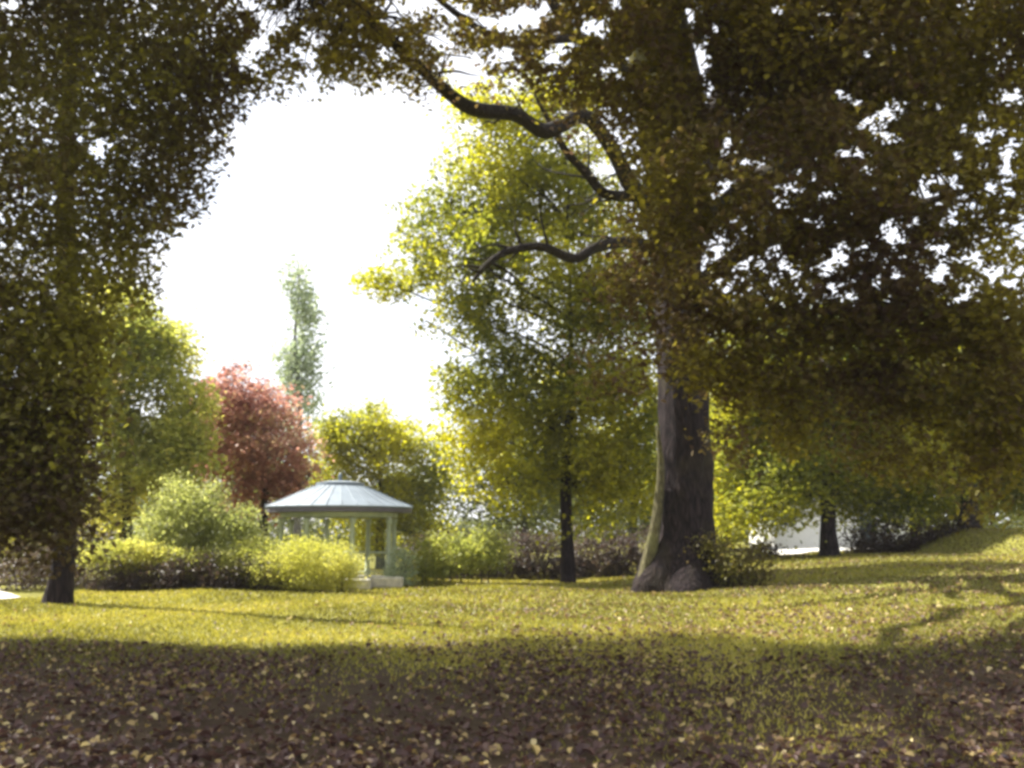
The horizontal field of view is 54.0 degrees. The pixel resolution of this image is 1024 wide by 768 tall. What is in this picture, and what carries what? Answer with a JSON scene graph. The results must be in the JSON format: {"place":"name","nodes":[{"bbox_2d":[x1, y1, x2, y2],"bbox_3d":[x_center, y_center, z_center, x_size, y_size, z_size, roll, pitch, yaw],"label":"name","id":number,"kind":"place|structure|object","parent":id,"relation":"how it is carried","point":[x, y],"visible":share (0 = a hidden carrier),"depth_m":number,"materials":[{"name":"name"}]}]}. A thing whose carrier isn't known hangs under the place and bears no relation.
{"place":"outdoors","nodes":[
{"label":"outdoors","id":0,"kind":"place"},
{"bbox_2d":[0,578,19,598],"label":"path","id":1,"kind":"structure","parent":0,"point":[5,595],"depth_m":26.38,"materials":[{"name":"white"}]},
{"bbox_2d":[0,530,1023,767],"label":"ground","id":2,"kind":"structure","parent":0,"point":[499,760],"depth_m":9.94,"materials":[{"name":"brown soil"}]},
{"bbox_2d":[0,514,120,590],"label":"shrub","id":3,"kind":"object","parent":2,"relation":"on","point":[24,582],"visible":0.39,"depth_m":29.35,"materials":[{"name":"green plant"}]},
{"bbox_2d":[0,274,238,582],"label":"broadleaf tree","id":4,"kind":"object","parent":2,"relation":"on","point":[174,432],"visible":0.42,"depth_m":36.42,"materials":[{"name":"green plant"}]},
{"bbox_2d":[0,0,289,604],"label":"broadleaf tree","id":5,"kind":"object","parent":2,"relation":"on","point":[67,336],"visible":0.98,"depth_m":15.86,"materials":[{"name":"green plant"}]},
{"bbox_2d":[76,533,237,589],"bbox_3d":[-10.285,5.197,29.155,5.077,1.720,1.926,0,-8,0],"label":"shrub","id":6,"kind":"object","parent":2,"relation":"on","point":[124,546],"visible":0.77,"depth_m":28.91,"materials":[{"name":"green plant"}]},
{"bbox_2d":[74,545,307,590],"bbox_3d":[-9.238,5.351,28.990,7.048,1.390,2.502,0,-8,0],"label":"hedge","id":7,"kind":"object","parent":2,"relation":"on","point":[145,580],"visible":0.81,"depth_m":28.61,"materials":[{"name":"green plant"}]},
{"bbox_2d":[121,467,279,587],"bbox_3d":[-9.343,4.350,30.416,4.982,3.712,2.896,0,-8,0],"label":"shrub","id":8,"kind":"object","parent":2,"relation":"on","point":[175,525],"visible":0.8,"depth_m":30.06,"materials":[{"name":"green plant"}]},
{"bbox_2d":[100,405,305,549],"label":"broadleaf tree","id":9,"kind":"object","parent":2,"relation":"on","point":[147,509],"visible":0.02,"depth_m":65.43,"materials":[{"name":"green plant"}]},
{"bbox_2d":[210,533,300,589],"bbox_3d":[-7.370,5.160,29.052,3.040,1.676,2.348,0,-8,0],"label":"shrub","id":10,"kind":"object","parent":2,"relation":"on","point":[242,554],"visible":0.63,"depth_m":28.82,"materials":[{"name":"green plant"}]},
{"bbox_2d":[186,358,334,550],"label":"broadleaf tree","id":11,"kind":"object","parent":2,"relation":"on","point":[247,427],"visible":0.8,"depth_m":41.04,"materials":[{"name":"red plant"}]},
{"bbox_2d":[261,249,339,551],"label":"poplar tree","id":12,"kind":"object","parent":2,"relation":"on","point":[306,317],"visible":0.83,"depth_m":89.15,"materials":[{"name":"green plant"}]},
{"bbox_2d":[257,530,371,590],"bbox_3d":[-5.644,5.085,28.748,3.455,1.792,2.798,0,-8,0],"label":"shrub","id":13,"kind":"object","parent":2,"relation":"on","point":[311,572],"visible":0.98,"depth_m":28.20,"materials":[{"name":"plant"}]},
{"bbox_2d":[264,472,412,585],"bbox_3d":[-5.683,4.761,33.005,4.886,3.720,5.198,2,-9,-11],"label":"gazebo","id":14,"kind":"object","parent":2,"relation":"on","point":[352,501],"visible":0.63,"depth_m":32.02,"materials":[{"name":"stone"}]},
{"bbox_2d":[343,579,371,589],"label":"stone block","id":15,"kind":"structure","parent":2,"relation":"on","point":[367,585],"depth_m":29.45,"materials":[{"name":"beige stone"}]},
{"bbox_2d":[300,394,467,568],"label":"broadleaf tree","id":16,"kind":"object","parent":2,"relation":"on","point":[406,488],"visible":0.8,"depth_m":46.13,"materials":[{"name":"green plant"}]},
{"bbox_2d":[371,577,403,587],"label":"stone block","id":17,"kind":"structure","parent":2,"relation":"on","point":[386,582],"depth_m":29.86,"materials":[{"name":"grey stone"}]},
{"bbox_2d":[373,543,425,585],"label":"shrub","id":18,"kind":"object","parent":2,"relation":"on","point":[405,573],"visible":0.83,"depth_m":30.78,"materials":[{"name":"green plant"}]},
{"bbox_2d":[403,522,526,583],"bbox_3d":[-1.656,5.526,32.701,4.390,2.096,2.890,4,-9,-23],"label":"shrub","id":19,"kind":"object","parent":2,"relation":"on","point":[481,552],"visible":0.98,"depth_m":32.33,"materials":[{"name":"green plant"}]},
{"bbox_2d":[0,528,1023,767],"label":"fallen leaves","id":20,"kind":"object","parent":2,"relation":"on","point":[349,755],"visible":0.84,"depth_m":9.42,"materials":[{"name":"brown plant"}]},
{"bbox_2d":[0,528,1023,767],"bbox_3d":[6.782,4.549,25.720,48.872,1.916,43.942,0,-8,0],"label":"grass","id":21,"kind":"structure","parent":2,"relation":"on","point":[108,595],"depth_m":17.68,"materials":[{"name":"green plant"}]},
{"bbox_2d":[396,522,649,579],"bbox_3d":[1.272,6.095,36.566,11.716,2.136,3.226,0,-8,0],"label":"hedge","id":22,"kind":"object","parent":2,"relation":"on","point":[612,565],"visible":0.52,"depth_m":36.10,"materials":[{"name":"green plant"}]},
{"bbox_2d":[430,428,623,554],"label":"broadleaf tree","id":23,"kind":"object","parent":2,"relation":"on","point":[532,523],"visible":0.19,"depth_m":61.01,"materials":[{"name":"green plant"}]},
{"bbox_2d":[341,43,716,582],"bbox_3d":[0.462,-2.513,35.434,13.112,19.124,7.165,0,-8,0],"label":"broadleaf tree","id":24,"kind":"object","parent":2,"relation":"on","point":[598,462],"visible":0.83,"depth_m":34.25,"materials":[{"name":"green plant"}]},
{"bbox_2d":[52,428,1023,550],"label":"woodland","id":25,"kind":"object","parent":2,"relation":"on","point":[314,525],"visible":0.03,"depth_m":99.39,"materials":[{"name":"green plant"}]},
{"bbox_2d":[156,0,1023,592],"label":"broadleaf tree","id":26,"kind":"object","parent":2,"relation":"on","point":[792,114],"visible":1,"depth_m":15.54,"materials":[{"name":"green plant"}]},
{"bbox_2d":[539,401,714,556],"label":"broadleaf tree","id":27,"kind":"object","parent":2,"relation":"on","point":[632,530],"visible":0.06,"depth_m":58.99,"materials":[{"name":"green plant"}]},
{"bbox_2d":[636,397,819,548],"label":"broadleaf tree","id":28,"kind":"object","parent":2,"relation":"on","point":[796,530],"visible":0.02,"depth_m":55.29,"materials":[{"name":"green plant"}]},
{"bbox_2d":[678,530,788,587],"bbox_3d":[5.952,4.752,27.176,2.909,1.694,2.372,0,-8,0],"label":"shrub","id":29,"kind":"object","parent":2,"relation":"on","point":[749,576],"visible":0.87,"depth_m":26.93,"materials":[{"name":"green plant"}]},
{"bbox_2d":[733,537,795,557],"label":"hedge","id":30,"kind":"object","parent":2,"relation":"on","point":[772,553],"visible":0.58,"depth_m":40.17,"materials":[{"name":"green plant"}]},
{"bbox_2d":[749,481,908,546],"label":"house","id":31,"kind":"structure","parent":2,"relation":"on","point":[807,536],"depth_m":56.38,"materials":[{"name":"stone"}]},
{"bbox_2d":[779,509,796,526],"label":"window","id":32,"kind":"structure","parent":31,"relation":"in","point":[785,523],"depth_m":56.38,"materials":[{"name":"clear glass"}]},
{"bbox_2d":[860,514,876,544],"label":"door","id":33,"kind":"structure","parent":31,"relation":"in","point":[864,514],"depth_m":56.37,"materials":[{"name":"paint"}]},
{"bbox_2d":[706,295,991,556],"bbox_3d":[13.016,1.625,41.113,13.335,11.090,8.508,0,-8,0],"label":"broadleaf tree","id":34,"kind":"object","parent":2,"relation":"on","point":[791,484],"visible":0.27,"depth_m":39.77,"materials":[{"name":"green plant"}]},
{"bbox_2d":[836,512,998,553],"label":"hedge","id":35,"kind":"object","parent":2,"relation":"on","point":[887,543],"visible":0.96,"depth_m":40.11,"materials":[{"name":"green plant"}]},
{"bbox_2d":[867,297,1023,533],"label":"broadleaf tree","id":36,"kind":"object","parent":2,"relation":"on","point":[1016,493],"visible":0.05,"depth_m":42.05,"materials":[{"name":"green plant"}]},
{"bbox_2d":[910,503,985,533],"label":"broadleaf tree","id":37,"kind":"object","parent":2,"relation":"on","point":[929,519],"visible":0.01,"depth_m":61.28,"materials":[{"name":"green plant"}]},
{"bbox_2d":[957,482,1023,528],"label":"bush","id":38,"kind":"object","parent":2,"relation":"on","point":[1012,522],"visible":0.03,"depth_m":57.40,"materials":[{"name":"green plant"}]},
{"bbox_2d":[0,0,1023,537],"label":"sky","id":39,"kind":"structure","parent":0,"point":[315,180],"materials":[{"name":"white"}]},
{"bbox_2d":[756,546,854,553],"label":"gravel drive","id":40,"kind":"structure","parent":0,"point":[806,549],"depth_m":47.95,"materials":[{"name":"white gravel"}]}
]}

